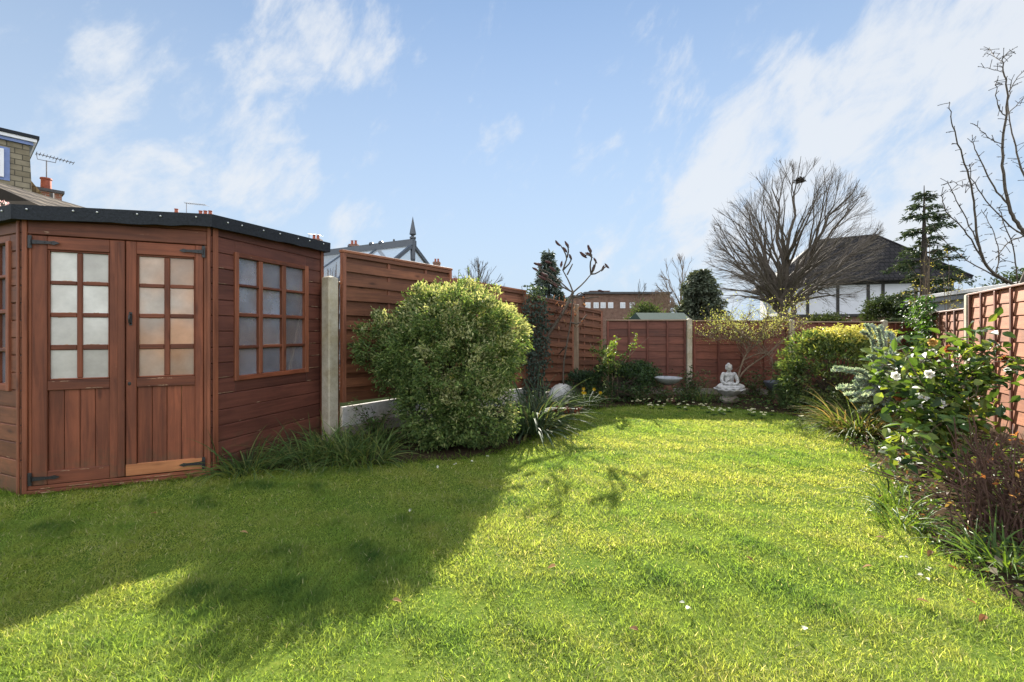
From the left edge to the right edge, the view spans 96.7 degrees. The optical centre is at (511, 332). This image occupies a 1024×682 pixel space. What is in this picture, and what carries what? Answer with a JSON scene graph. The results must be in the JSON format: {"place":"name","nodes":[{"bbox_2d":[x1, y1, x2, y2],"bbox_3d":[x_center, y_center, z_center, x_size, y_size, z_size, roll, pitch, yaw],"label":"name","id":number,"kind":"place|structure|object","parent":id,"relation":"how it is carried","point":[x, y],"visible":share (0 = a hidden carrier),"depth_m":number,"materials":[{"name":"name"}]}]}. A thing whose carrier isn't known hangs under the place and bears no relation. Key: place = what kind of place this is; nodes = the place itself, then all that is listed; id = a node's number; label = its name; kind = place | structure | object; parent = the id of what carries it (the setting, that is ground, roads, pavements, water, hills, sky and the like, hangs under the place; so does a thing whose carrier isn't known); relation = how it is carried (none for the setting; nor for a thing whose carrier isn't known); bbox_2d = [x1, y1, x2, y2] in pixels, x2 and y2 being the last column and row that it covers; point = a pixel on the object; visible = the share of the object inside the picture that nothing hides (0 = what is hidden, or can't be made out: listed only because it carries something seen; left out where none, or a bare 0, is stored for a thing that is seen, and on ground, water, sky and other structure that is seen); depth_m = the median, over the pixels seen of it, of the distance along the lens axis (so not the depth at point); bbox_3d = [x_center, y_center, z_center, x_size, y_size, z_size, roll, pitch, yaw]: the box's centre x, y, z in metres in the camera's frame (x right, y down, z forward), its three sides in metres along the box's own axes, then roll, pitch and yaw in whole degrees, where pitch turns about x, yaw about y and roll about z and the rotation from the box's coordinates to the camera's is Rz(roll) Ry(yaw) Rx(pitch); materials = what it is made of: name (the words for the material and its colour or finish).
{"place":"outdoors","nodes":[
{"label":"outdoors","id":0,"kind":"place"},
{"bbox_2d":[0,127,74,199],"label":"dormer house","id":1,"kind":"structure","parent":0,"point":[17,148],"depth_m":13.68,"materials":[{"name":"beige brick"}]},
{"bbox_2d":[0,183,85,207],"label":"house wing","id":2,"kind":"structure","parent":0,"point":[12,194],"depth_m":11.26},
{"bbox_2d":[174,202,212,213],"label":"terraced house","id":3,"kind":"structure","parent":0,"point":[200,211],"depth_m":29.94,"materials":[{"name":"red brick"}]},
{"bbox_2d":[309,233,339,276],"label":"terraced house","id":4,"kind":"structure","parent":0,"point":[327,260],"depth_m":35.00,"materials":[{"name":"white brick"}]},
{"bbox_2d":[433,259,463,278],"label":"terraced house","id":5,"kind":"structure","parent":0,"point":[437,263],"depth_m":52.70,"materials":[{"name":"red brick"}]},
{"bbox_2d":[0,406,1023,681],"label":"lawn","id":6,"kind":"structure","parent":0,"point":[396,660],"depth_m":2.45,"materials":[{"name":"green plant"}]},
{"bbox_2d":[927,550,932,556],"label":"fallen leaf","id":7,"kind":"object","parent":6,"relation":"on","point":[929,552],"visible":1,"depth_m":2.54,"materials":[{"name":"brown plant"}]},
{"bbox_2d":[979,614,987,621],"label":"fallen leaf","id":8,"kind":"object","parent":6,"relation":"on","point":[982,617],"visible":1,"depth_m":1.95,"materials":[{"name":"brown plant"}]},
{"bbox_2d":[0,0,1023,319],"label":"sky","id":9,"kind":"structure","parent":0,"point":[505,130],"materials":[{"name":"blue"}]},
{"bbox_2d":[567,291,671,344],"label":"brick building","id":10,"kind":"structure","parent":0,"point":[612,305],"depth_m":45.00,"materials":[{"name":"brown brick"}]},
{"bbox_2d":[594,302,598,307],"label":"window","id":11,"kind":"structure","parent":10,"relation":"in","point":[596,304],"depth_m":44.92,"materials":[{"name":"white glass"}]},
{"bbox_2d":[601,302,605,307],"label":"window","id":12,"kind":"structure","parent":10,"relation":"in","point":[603,304],"depth_m":44.92,"materials":[{"name":"white glass"}]},
{"bbox_2d":[608,302,612,307],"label":"window","id":13,"kind":"structure","parent":10,"relation":"in","point":[610,304],"depth_m":44.92,"materials":[{"name":"white glass"}]},
{"bbox_2d":[620,302,624,307],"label":"window","id":14,"kind":"structure","parent":10,"relation":"in","point":[622,304],"depth_m":44.92,"materials":[{"name":"white glass"}]},
{"bbox_2d":[229,345,1023,469],"bbox_3d":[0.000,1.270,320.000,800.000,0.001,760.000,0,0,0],"label":"ground","id":15,"kind":"structure","parent":0,"point":[360,402],"depth_m":8.34,"materials":[{"name":"grey concrete"}]},
{"bbox_2d":[0,204,330,495],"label":"corner summerhouse","id":16,"kind":"structure","parent":15,"relation":"on","point":[136,345],"depth_m":3.80,"materials":[{"name":"brown wood"}]},
{"bbox_2d":[0,241,12,390],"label":"window","id":17,"kind":"structure","parent":16,"relation":"in","point":[5,279],"depth_m":3.54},
{"bbox_2d":[27,235,125,485],"bbox_3d":[-3.445,0.219,3.619,0.592,1.934,0.066,0,0,-23],"label":"door","id":18,"kind":"structure","parent":16,"relation":"in","point":[79,284],"depth_m":3.62,"materials":[{"name":"brown wood"}]},
{"bbox_2d":[126,241,204,476],"bbox_3d":[-2.912,0.219,3.840,0.552,1.934,0.083,0,0,-23],"label":"door","id":19,"kind":"structure","parent":16,"relation":"in","point":[165,282],"depth_m":3.85,"materials":[{"name":"brown wood"}]},
{"bbox_2d":[233,252,308,380],"bbox_3d":[-2.440,-0.145,4.659,0.056,1.190,0.965,0,0,16],"label":"window","id":20,"kind":"structure","parent":16,"relation":"in","point":[257,283],"depth_m":4.60,"materials":[{"name":"brown wood"}]},
{"bbox_2d":[288,303,301,369],"bbox_3d":[-2.441,0.425,5.014,0.034,1.597,0.377,0,0,26],"label":"wooden pole","id":21,"kind":"object","parent":16,"relation":"in","point":[293,350],"visible":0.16,"depth_m":5.07,"materials":[{"name":"brown wood"}]},
{"bbox_2d":[348,240,358,246],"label":"terraced house","id":22,"kind":"structure","parent":15,"relation":"on","point":[353,244],"depth_m":40.83,"materials":[{"name":"red brick"}]},
{"bbox_2d":[324,218,429,389],"bbox_3d":[-4.006,-0.650,10.994,4.309,3.800,2.499,0,0,29],"label":"conservatory","id":23,"kind":"object","parent":15,"relation":"on","point":[410,244],"visible":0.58,"depth_m":10.27,"materials":[{"name":"grey metal"}]},
{"bbox_2d":[322,249,602,440],"bbox_3d":[-0.683,0.182,7.011,6.743,2.335,1.842,0,0,-28],"label":"woven fence","id":24,"kind":"object","parent":15,"relation":"on","point":[366,282],"visible":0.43,"depth_m":5.83,"materials":[{"name":"wood"}]},
{"bbox_2d":[521,284,553,401],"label":"ivy","id":25,"kind":"object","parent":24,"relation":"attached to","point":[537,341],"visible":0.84,"depth_m":8.11,"materials":[{"name":"green plant"}]},
{"bbox_2d":[454,258,502,283],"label":"bare tree","id":26,"kind":"object","parent":15,"relation":"on","point":[478,267],"visible":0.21,"depth_m":23.85,"materials":[{"name":"brown plant"}]},
{"bbox_2d":[529,248,571,302],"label":"conifer tree","id":27,"kind":"object","parent":15,"relation":"on","point":[553,290],"visible":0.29,"depth_m":21.76,"materials":[{"name":"green plant"}]},
{"bbox_2d":[628,279,647,313],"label":"bare tree","id":28,"kind":"object","parent":15,"relation":"on","point":[639,294],"visible":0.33,"depth_m":39.78,"materials":[{"name":"brown plant"}]},
{"bbox_2d":[623,298,669,319],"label":"evergreen shrub","id":29,"kind":"object","parent":15,"relation":"on","point":[641,308],"visible":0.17,"depth_m":17.82,"materials":[{"name":"green plant"}]},
{"bbox_2d":[625,290,676,315],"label":"bare tree","id":30,"kind":"object","parent":15,"relation":"on","point":[669,306],"visible":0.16,"depth_m":20.82,"materials":[{"name":"brown plant"}]},
{"bbox_2d":[654,253,697,309],"bbox_3d":[9.651,-1.597,25.776,3.114,5.895,2.877,0,0,0],"label":"bare tree","id":31,"kind":"object","parent":15,"relation":"on","point":[666,279],"visible":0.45,"depth_m":25.99,"materials":[{"name":"brown plant"}]},
{"bbox_2d":[670,268,733,319],"bbox_3d":[7.059,-0.552,16.909,2.556,3.712,2.465,0,0,0],"label":"conifer tree","id":32,"kind":"object","parent":15,"relation":"on","point":[699,287],"visible":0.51,"depth_m":16.62,"materials":[{"name":"green plant"}]},
{"bbox_2d":[606,318,916,394],"bbox_3d":[5.045,0.531,9.244,6.214,1.637,0.192,0,0,2],"label":"lap fence","id":33,"kind":"object","parent":15,"relation":"on","point":[668,345],"visible":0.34,"depth_m":9.25,"materials":[{"name":"wood"}]},
{"bbox_2d":[702,156,889,319],"bbox_3d":[12.143,-3.178,20.051,7.303,9.056,6.461,0,0,0],"label":"bare tree","id":34,"kind":"object","parent":15,"relation":"on","point":[771,284],"visible":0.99,"depth_m":19.47,"materials":[{"name":"brown plant"}]},
{"bbox_2d":[793,176,805,183],"bbox_3d":[12.382,-6.542,19.576,0.512,0.311,0.507,0,0,24],"label":"bird nest","id":35,"kind":"object","parent":34,"relation":"on","point":[798,179],"visible":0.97,"depth_m":19.50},
{"bbox_2d":[804,309,851,320],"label":"evergreen shrub","id":36,"kind":"object","parent":15,"relation":"on","point":[827,317],"visible":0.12,"depth_m":23.75,"materials":[{"name":"green plant"}]},
{"bbox_2d":[856,291,910,320],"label":"evergreen shrub","id":37,"kind":"object","parent":15,"relation":"on","point":[887,309],"visible":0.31,"depth_m":19.83,"materials":[{"name":"green plant"}]},
{"bbox_2d":[872,185,976,321],"bbox_3d":[16.247,-2.275,17.939,3.038,7.050,3.552,0,0,-37],"label":"conifer tree","id":38,"kind":"object","parent":15,"relation":"on","point":[903,266],"visible":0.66,"depth_m":17.93,"materials":[{"name":"green plant"}]},
{"bbox_2d":[930,250,964,309],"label":"sapling","id":39,"kind":"object","parent":15,"relation":"on","point":[948,289],"visible":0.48,"depth_m":8.86,"materials":[{"name":"green plant"}]},
{"bbox_2d":[913,283,1023,440],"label":"lap fence","id":40,"kind":"object","parent":15,"relation":"on","point":[980,306],"visible":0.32,"depth_m":5.77,"materials":[{"name":"wood"}]},
{"bbox_2d":[895,294,938,376],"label":"ivy","id":41,"kind":"object","parent":40,"relation":"attached to","point":[922,315],"visible":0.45,"depth_m":8.34,"materials":[{"name":"green plant"}]},
{"bbox_2d":[928,46,1023,284],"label":"bare tree","id":42,"kind":"object","parent":15,"relation":"on","point":[1014,220],"visible":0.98,"depth_m":7.55,"materials":[{"name":"grey plant"}]},
{"bbox_2d":[974,267,1023,287],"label":"evergreen shrub","id":43,"kind":"object","parent":15,"relation":"on","point":[1012,277],"visible":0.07,"depth_m":13.03,"materials":[{"name":"green plant"}]},
{"bbox_2d":[231,394,1023,613],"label":"flower bed","id":44,"kind":"object","parent":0,"point":[450,450],"visible":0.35,"depth_m":4.55,"materials":[{"name":"soil"}]},
{"bbox_2d":[164,427,317,490],"bbox_3d":[-2.352,1.131,4.105,1.316,0.692,1.344,0,0,0],"label":"strap plant","id":45,"kind":"object","parent":44,"relation":"on","point":[234,467],"visible":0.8,"depth_m":4.00,"materials":[{"name":"green plant"}]},
{"bbox_2d":[228,422,357,480],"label":"strap plant","id":46,"kind":"object","parent":44,"relation":"on","point":[304,454],"visible":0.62,"depth_m":4.32,"materials":[{"name":"green plant"}]},
{"bbox_2d":[274,410,381,464],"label":"strap plant","id":47,"kind":"object","parent":44,"relation":"on","point":[323,432],"visible":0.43,"depth_m":4.88,"materials":[{"name":"green plant"}]},
{"bbox_2d":[269,411,389,476],"bbox_3d":[-1.708,1.085,4.473,1.353,0.720,1.326,0,0,0],"label":"strap plant","id":48,"kind":"object","parent":44,"relation":"on","point":[336,453],"visible":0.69,"depth_m":4.36,"materials":[{"name":"green plant"}]},
{"bbox_2d":[303,416,424,478],"bbox_3d":[-1.407,1.148,4.424,1.346,0.631,1.357,0,0,0],"label":"strap plant","id":49,"kind":"object","parent":44,"relation":"on","point":[382,458],"visible":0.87,"depth_m":4.37,"materials":[{"name":"green plant"}]},
{"bbox_2d":[311,410,417,458],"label":"strap plant","id":50,"kind":"object","parent":44,"relation":"on","point":[384,433],"visible":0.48,"depth_m":5.03,"materials":[{"name":"green plant"}]},
{"bbox_2d":[348,396,395,438],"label":"leafy plant","id":51,"kind":"object","parent":44,"relation":"on","point":[373,421],"visible":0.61,"depth_m":5.33,"materials":[{"name":"green plant"}]},
{"bbox_2d":[347,267,534,452],"bbox_3d":[-0.817,0.235,5.456,2.143,2.100,2.072,0,0,14],"label":"variegated shrub","id":52,"kind":"object","parent":44,"relation":"on","point":[466,389],"visible":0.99,"depth_m":4.88,"materials":[{"name":"green plant"}]},
{"bbox_2d":[478,366,607,450],"bbox_3d":[0.208,1.028,5.747,2.091,1.230,2.248,0,0,0],"label":"strap plant","id":53,"kind":"object","parent":44,"relation":"on","point":[548,417],"visible":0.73,"depth_m":5.52,"materials":[{"name":"green plant"}]},
{"bbox_2d":[493,366,609,431],"bbox_3d":[0.455,1.006,6.538,2.023,1.152,1.950,0,0,-41],"label":"strap plant","id":54,"kind":"object","parent":44,"relation":"on","point":[525,403],"visible":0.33,"depth_m":6.43,"materials":[{"name":"green plant"}]},
{"bbox_2d":[548,383,574,401],"bbox_3d":[0.918,1.144,8.377,0.603,0.426,0.257,0,0,-34],"label":"pale stone","id":55,"kind":"object","parent":44,"relation":"on","point":[559,391],"visible":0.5,"depth_m":8.26,"materials":[{"name":"grey stone"}]},
{"bbox_2d":[532,240,608,399],"bbox_3d":[1.033,-0.239,8.448,1.605,3.000,0.478,0,0,0],"label":"sumac tree","id":56,"kind":"object","parent":44,"relation":"on","point":[572,297],"visible":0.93,"depth_m":8.43,"materials":[{"name":"brown plant"}]},
{"bbox_2d":[561,368,605,398],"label":"fern clump","id":57,"kind":"object","parent":44,"relation":"on","point":[575,377],"visible":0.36,"depth_m":8.46,"materials":[{"name":"green plant"}]},
{"bbox_2d":[560,384,612,408],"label":"daffodil clump","id":58,"kind":"object","parent":44,"relation":"on","point":[592,403],"visible":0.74,"depth_m":7.58,"materials":[{"name":"green plant"}]},
{"bbox_2d":[589,332,643,402],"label":"rose bush","id":59,"kind":"object","parent":44,"relation":"on","point":[610,355],"visible":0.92,"depth_m":8.20,"materials":[{"name":"green plant"}]},
{"bbox_2d":[581,359,664,402],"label":"evergreen shrub","id":60,"kind":"object","parent":44,"relation":"on","point":[637,373],"visible":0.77,"depth_m":8.21,"materials":[{"name":"green plant"}]},
{"bbox_2d":[607,359,666,396],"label":"evergreen shrub","id":61,"kind":"object","parent":44,"relation":"on","point":[649,367],"visible":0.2,"depth_m":8.65,"materials":[{"name":"green plant"}]},
{"bbox_2d":[613,383,664,403],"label":"perennial plant","id":62,"kind":"object","parent":44,"relation":"on","point":[640,397],"visible":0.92,"depth_m":7.93,"materials":[{"name":"green plant"}]},
{"bbox_2d":[282,387,1023,590],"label":"ground cover","id":63,"kind":"object","parent":44,"relation":"on","point":[998,559],"visible":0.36,"depth_m":3.64,"materials":[{"name":"green plant"}]},
{"bbox_2d":[639,384,691,403],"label":"perennial plant","id":64,"kind":"object","parent":44,"relation":"on","point":[665,395],"visible":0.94,"depth_m":7.96,"materials":[{"name":"green plant"}]},
{"bbox_2d":[654,376,681,402],"bbox_3d":[2.813,1.031,8.200,0.490,0.438,0.490,0,0,0],"label":"bird bath","id":65,"kind":"object","parent":44,"relation":"on","point":[668,381],"visible":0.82,"depth_m":8.10,"materials":[{"name":"grey stone"}]},
{"bbox_2d":[659,384,703,402],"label":"perennial plant","id":66,"kind":"object","parent":44,"relation":"on","point":[684,397],"visible":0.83,"depth_m":8.06,"materials":[{"name":"green plant"}]},
{"bbox_2d":[671,365,719,397],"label":"perennial plant","id":67,"kind":"object","parent":44,"relation":"on","point":[693,383],"visible":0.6,"depth_m":8.50,"materials":[{"name":"green plant"}]},
{"bbox_2d":[684,378,719,403],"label":"strap plant","id":68,"kind":"object","parent":44,"relation":"on","point":[699,398],"visible":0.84,"depth_m":8.15,"materials":[{"name":"green plant"}]},
{"bbox_2d":[714,363,745,403],"bbox_3d":[3.860,0.919,8.080,0.510,0.748,0.510,0,0,8],"label":"garden statue","id":69,"kind":"object","parent":44,"relation":"on","point":[727,386],"visible":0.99,"depth_m":7.99,"materials":[{"name":"stone"}]},
{"bbox_2d":[686,283,816,382],"bbox_3d":[4.748,0.145,8.764,2.590,2.225,1.429,0,0,0],"label":"tree","id":70,"kind":"object","parent":44,"relation":"on","point":[736,328],"visible":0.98,"depth_m":8.72,"materials":[{"name":"yellow plant"}]},
{"bbox_2d":[736,370,770,398],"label":"perennial plant","id":71,"kind":"object","parent":44,"relation":"on","point":[751,389],"visible":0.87,"depth_m":8.56,"materials":[{"name":"green plant"}]},
{"bbox_2d":[753,372,775,396],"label":"perennial plant","id":72,"kind":"object","parent":44,"relation":"on","point":[768,391],"visible":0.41,"depth_m":8.74,"materials":[{"name":"green plant"}]},
{"bbox_2d":[763,380,797,404],"bbox_3d":[4.700,1.057,7.950,0.544,0.386,0.544,0,0,0],"label":"bird bath","id":73,"kind":"object","parent":44,"relation":"on","point":[768,384],"visible":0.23,"depth_m":7.91,"materials":[{"name":"grey stone"}]},
{"bbox_2d":[767,379,812,409],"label":"strap plant","id":74,"kind":"object","parent":44,"relation":"on","point":[784,406],"visible":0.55,"depth_m":7.40,"materials":[{"name":"green plant"}]},
{"bbox_2d":[768,322,913,413],"bbox_3d":[5.312,0.583,7.361,2.382,1.474,1.694,0,0,0],"label":"yellow topped shrub","id":75,"kind":"object","parent":44,"relation":"on","point":[828,344],"visible":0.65,"depth_m":7.13,"materials":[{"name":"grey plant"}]},
{"bbox_2d":[785,382,918,444],"bbox_3d":[4.306,1.086,5.657,1.797,0.967,1.862,0,0,0],"label":"strap plant","id":76,"kind":"object","parent":44,"relation":"on","point":[865,427],"visible":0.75,"depth_m":5.59,"materials":[{"name":"green plant"}]},
{"bbox_2d":[815,395,888,420],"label":"strap plant","id":77,"kind":"object","parent":44,"relation":"on","point":[846,406],"visible":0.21,"depth_m":6.32,"materials":[{"name":"green plant"}]},
{"bbox_2d":[830,323,902,427],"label":"silver shrub","id":78,"kind":"object","parent":44,"relation":"on","point":[863,377],"visible":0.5,"depth_m":5.71,"materials":[{"name":"green plant"}]},
{"bbox_2d":[832,466,961,517],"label":"strap plant","id":79,"kind":"object","parent":44,"relation":"on","point":[919,501],"visible":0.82,"depth_m":3.32,"materials":[{"name":"green plant"}]},
{"bbox_2d":[850,495,965,546],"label":"strap plant","id":80,"kind":"object","parent":44,"relation":"on","point":[879,513],"visible":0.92,"depth_m":2.96,"materials":[{"name":"green plant"}]},
{"bbox_2d":[897,261,933,373],"bbox_3d":[7.675,-0.054,8.641,0.648,2.609,0.650,0,0,0],"label":"sapling","id":81,"kind":"object","parent":44,"relation":"on","point":[914,301],"visible":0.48,"depth_m":8.59,"materials":[{"name":"green plant"}]},
{"bbox_2d":[907,236,945,345],"bbox_3d":[7.552,-0.275,8.328,0.665,3.050,0.447,0,0,-21],"label":"sapling","id":82,"kind":"object","parent":44,"relation":"on","point":[928,272],"visible":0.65,"depth_m":8.34,"materials":[{"name":"green plant"}]},
{"bbox_2d":[856,407,1023,548],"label":"hydrangea shrub","id":83,"kind":"object","parent":44,"relation":"on","point":[983,462],"visible":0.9,"depth_m":2.78,"materials":[{"name":"brown plant"}]},
{"bbox_2d":[859,307,1023,492],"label":"camellia","id":84,"kind":"object","parent":44,"relation":"on","point":[928,407],"visible":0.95,"depth_m":3.68,"materials":[{"name":"green plant"}]},
{"bbox_2d":[910,502,1023,581],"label":"strap plant","id":85,"kind":"object","parent":44,"relation":"on","point":[974,550],"visible":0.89,"depth_m":2.50,"materials":[{"name":"green plant"}]},
{"bbox_2d":[985,508,1023,568],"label":"strap plant","id":86,"kind":"object","parent":44,"relation":"on","point":[1016,538],"visible":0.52,"depth_m":2.51,"materials":[{"name":"green plant"}]},
{"bbox_2d":[628,313,688,319],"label":"garden shed","id":87,"kind":"structure","parent":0,"point":[647,316],"depth_m":11.55,"materials":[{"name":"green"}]},
{"bbox_2d":[752,234,973,320],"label":"timbered house","id":88,"kind":"structure","parent":0,"point":[889,284],"depth_m":33.74,"materials":[{"name":"white paint"}]},
{"bbox_2d":[920,282,1018,310],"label":"garage","id":89,"kind":"structure","parent":0,"point":[960,294],"depth_m":10.01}
]}

